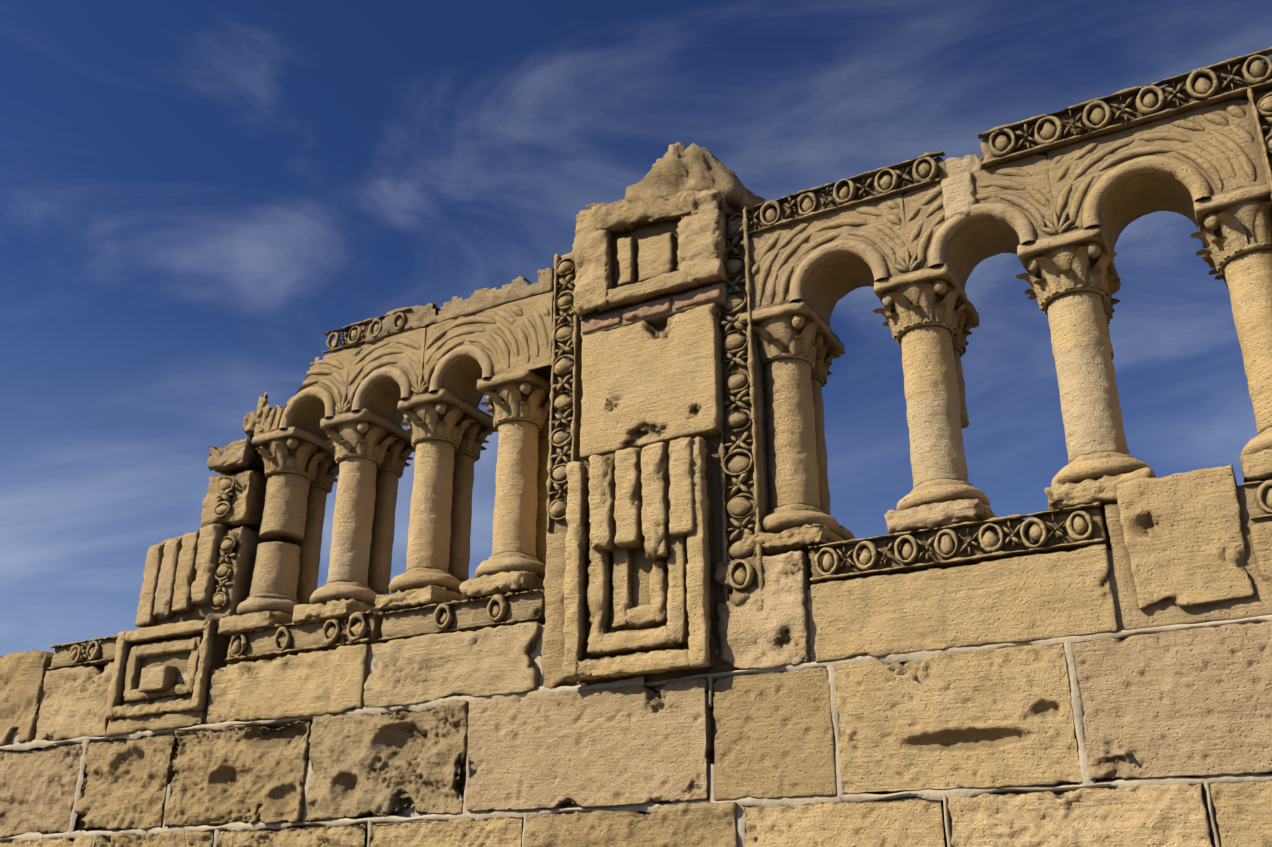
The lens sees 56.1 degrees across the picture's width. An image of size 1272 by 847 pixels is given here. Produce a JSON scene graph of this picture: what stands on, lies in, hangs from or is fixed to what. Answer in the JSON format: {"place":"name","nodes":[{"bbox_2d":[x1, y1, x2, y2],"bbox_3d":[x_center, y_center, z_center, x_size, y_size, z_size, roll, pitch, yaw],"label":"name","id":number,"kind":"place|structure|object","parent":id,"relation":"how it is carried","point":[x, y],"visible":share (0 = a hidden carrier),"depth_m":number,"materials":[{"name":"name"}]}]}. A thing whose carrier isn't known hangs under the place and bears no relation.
{"place":"outdoors","nodes":[
{"label":"outdoors","id":0,"kind":"place"},
{"bbox_2d":[26,821,254,846],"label":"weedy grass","id":1,"kind":"structure","parent":0,"point":[173,843],"depth_m":4.27,"materials":[{"name":"plant"}]},
{"bbox_2d":[0,0,1271,655],"label":"sky","id":2,"kind":"structure","parent":0,"point":[194,194],"materials":[{"name":"blue"}]},
{"bbox_3d":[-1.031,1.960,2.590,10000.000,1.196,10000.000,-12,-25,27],"label":"ground","id":3,"kind":"structure","parent":0,"visible":0},
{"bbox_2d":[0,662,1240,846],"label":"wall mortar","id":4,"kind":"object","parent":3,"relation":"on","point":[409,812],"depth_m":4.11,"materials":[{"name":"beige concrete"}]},
{"bbox_2d":[0,621,1271,846],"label":"stone wall","id":5,"kind":"structure","parent":3,"relation":"on","point":[1192,703],"depth_m":3.79,"materials":[{"name":"stone"}]},
{"bbox_2d":[0,614,1271,846],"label":"mortar joints","id":6,"kind":"object","parent":5,"relation":"attached to","point":[924,794],"depth_m":3.77,"materials":[{"name":"beige concrete"}]},
{"bbox_2d":[0,464,1271,745],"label":"parapet wall","id":7,"kind":"structure","parent":5,"relation":"on","point":[1194,546],"depth_m":3.89,"materials":[{"name":"stone"}]},
{"bbox_2d":[135,407,273,627],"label":"broken pier","id":8,"kind":"structure","parent":7,"relation":"on","point":[205,571],"depth_m":5.42,"materials":[{"name":"stone"}]},
{"bbox_2d":[218,426,339,636],"bbox_3d":[-1.566,0.535,5.469,0.346,0.939,0.492,-12,-25,27],"label":"colonnette","id":9,"kind":"object","parent":7,"relation":"on","point":[301,468],"visible":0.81,"depth_m":5.40,"materials":[{"name":"stone"}]},
{"bbox_2d":[254,268,554,440],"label":"arcade arches","id":10,"kind":"structure","parent":9,"relation":"on","point":[389,360],"depth_m":5.19,"materials":[{"name":"stone"}]},
{"bbox_2d":[292,408,415,623],"bbox_3d":[-1.192,0.459,5.282,0.328,0.944,0.486,-12,-25,27],"label":"colonnette","id":11,"kind":"object","parent":7,"relation":"on","point":[373,451],"visible":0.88,"depth_m":5.22,"materials":[{"name":"stone"}]},
{"bbox_2d":[374,389,497,612],"bbox_3d":[-0.814,0.376,5.087,0.328,0.940,0.494,-12,-25,27],"label":"colonnette","id":12,"kind":"object","parent":7,"relation":"on","point":[448,431],"visible":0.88,"depth_m":5.02,"materials":[{"name":"stone"}]},
{"bbox_2d":[459,369,550,598],"bbox_3d":[-0.443,0.298,4.896,0.318,0.943,0.500,-12,-25,27],"label":"colonnette","id":13,"kind":"object","parent":7,"relation":"on","point":[518,403],"visible":0.69,"depth_m":4.79,"materials":[{"name":"stone"}]},
{"bbox_2d":[0,550,1261,750],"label":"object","id":14,"kind":"object","parent":7,"relation":"on","point":[536,654],"visible":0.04,"depth_m":4.37,"materials":[{"name":"beige stone"}]},
{"bbox_2d":[540,142,780,688],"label":"pier","id":15,"kind":"structure","parent":7,"relation":"on","point":[657,509],"depth_m":4.37,"materials":[{"name":"stone"}]},
{"bbox_2d":[581,284,721,333],"bbox_3d":[0.180,-0.346,4.800,0.617,0.070,0.571,-12,-25,27],"label":"brick course","id":16,"kind":"object","parent":15,"relation":"on","point":[663,306],"visible":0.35,"depth_m":4.56,"materials":[{"name":"beige stone"}]},
{"bbox_2d":[738,299,854,555],"bbox_3d":[0.594,0.072,4.358,0.326,0.941,0.496,-12,-25,27],"label":"colonnette","id":17,"kind":"object","parent":7,"relation":"on","point":[800,346],"visible":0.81,"depth_m":4.25,"materials":[{"name":"stone"}]},
{"bbox_2d":[872,263,997,533],"bbox_3d":[1.042,-0.029,4.114,0.327,0.939,0.470,-12,-25,27],"label":"colonnette","id":18,"kind":"object","parent":7,"relation":"on","point":[930,315],"visible":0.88,"depth_m":4.01,"materials":[{"name":"stone"}]},
{"bbox_2d":[725,47,1271,325],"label":"arcade arches","id":19,"kind":"structure","parent":18,"relation":"on","point":[1114,165],"depth_m":4.04,"materials":[{"name":"stone"}]},
{"bbox_2d":[1016,225,1155,512],"bbox_3d":[1.482,-0.122,3.892,0.326,0.941,0.470,-12,-25,27],"label":"colonnette","id":20,"kind":"object","parent":7,"relation":"on","point":[1072,278],"visible":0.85,"depth_m":3.79,"materials":[{"name":"stone"}]},
{"bbox_2d":[1190,183,1271,482],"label":"colonnette","id":21,"kind":"object","parent":7,"relation":"on","point":[1234,233],"visible":0.92,"depth_m":3.61,"materials":[{"name":"stone"}]}
]}

